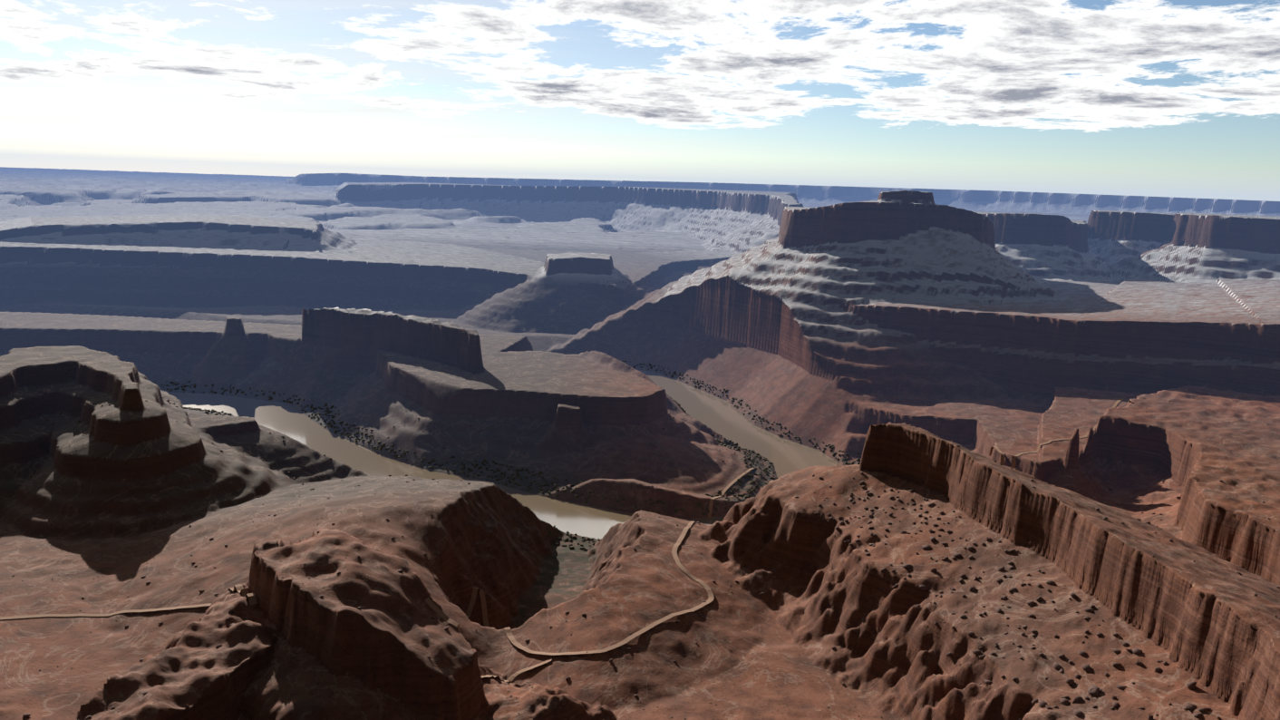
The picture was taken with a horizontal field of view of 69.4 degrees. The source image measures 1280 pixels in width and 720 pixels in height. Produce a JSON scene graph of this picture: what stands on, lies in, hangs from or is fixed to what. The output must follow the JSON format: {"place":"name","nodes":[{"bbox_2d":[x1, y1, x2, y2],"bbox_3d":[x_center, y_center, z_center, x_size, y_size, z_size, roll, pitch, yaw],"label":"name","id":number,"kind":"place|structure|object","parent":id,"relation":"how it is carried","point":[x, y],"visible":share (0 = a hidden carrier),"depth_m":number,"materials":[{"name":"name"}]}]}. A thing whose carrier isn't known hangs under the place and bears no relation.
{"place":"outdoors","nodes":[
{"label":"outdoors","id":0,"kind":"place"},
{"bbox_2d":[0,583,257,619],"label":"road","id":1,"kind":"structure","parent":0,"point":[240,588],"depth_m":1057.44,"materials":[{"name":"brown soil"}]},
{"bbox_2d":[168,369,840,539],"bbox_3d":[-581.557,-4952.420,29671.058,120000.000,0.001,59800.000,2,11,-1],"label":"river","id":2,"kind":"structure","parent":0,"point":[726,420],"depth_m":2212.79,"materials":[{"name":"liquid"}]},
{"bbox_2d":[465,467,755,655],"bbox_3d":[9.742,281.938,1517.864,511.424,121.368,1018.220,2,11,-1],"label":"road","id":3,"kind":"structure","parent":0,"point":[514,642],"depth_m":1193.12,"materials":[{"name":"soil"}]},
{"bbox_2d":[0,166,1279,719],"bbox_3d":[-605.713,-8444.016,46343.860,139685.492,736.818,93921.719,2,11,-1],"label":"terrain","id":4,"kind":"structure","parent":0,"point":[901,337],"depth_m":1723.19,"materials":[{"name":"brown stone"}]},
{"bbox_2d":[424,597,552,681],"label":"dirt road","id":5,"kind":"structure","parent":4,"relation":"on","point":[439,611],"depth_m":908.93,"materials":[{"name":"brown soil"}]},
{"bbox_2d":[151,359,861,550],"bbox_3d":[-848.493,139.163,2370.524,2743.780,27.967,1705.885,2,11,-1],"label":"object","id":6,"kind":"object","parent":4,"relation":"on","point":[699,504],"visible":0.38,"depth_m":2062.91,"materials":[{"name":"green"}]},
{"bbox_2d":[0,425,1269,719],"bbox_3d":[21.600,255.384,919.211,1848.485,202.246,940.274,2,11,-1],"label":"shrubs","id":7,"kind":"object","parent":4,"relation":"on","point":[528,684],"visible":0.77,"depth_m":1036.95,"materials":[{"name":"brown plant"}]},
{"bbox_2d":[11,385,1279,719],"bbox_3d":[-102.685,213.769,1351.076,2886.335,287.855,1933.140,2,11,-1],"label":"talus boulders","id":8,"kind":"object","parent":4,"relation":"on","point":[231,610],"visible":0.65,"depth_m":1127.61,"materials":[{"name":"brown stone"}]},
{"bbox_2d":[802,471,1221,719],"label":"boulders","id":9,"kind":"object","parent":4,"relation":"on","point":[1092,689],"visible":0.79,"depth_m":921.75,"materials":[{"name":"brown stone"}]},
{"bbox_2d":[0,0,1279,201],"label":"sky","id":10,"kind":"structure","parent":0,"point":[1148,98],"materials":[{"name":"white"}]},
{"bbox_2d":[989,397,1123,467],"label":"road","id":11,"kind":"structure","parent":0,"point":[1013,462],"depth_m":1803.54,"materials":[{"name":"brown soil"}]}
]}

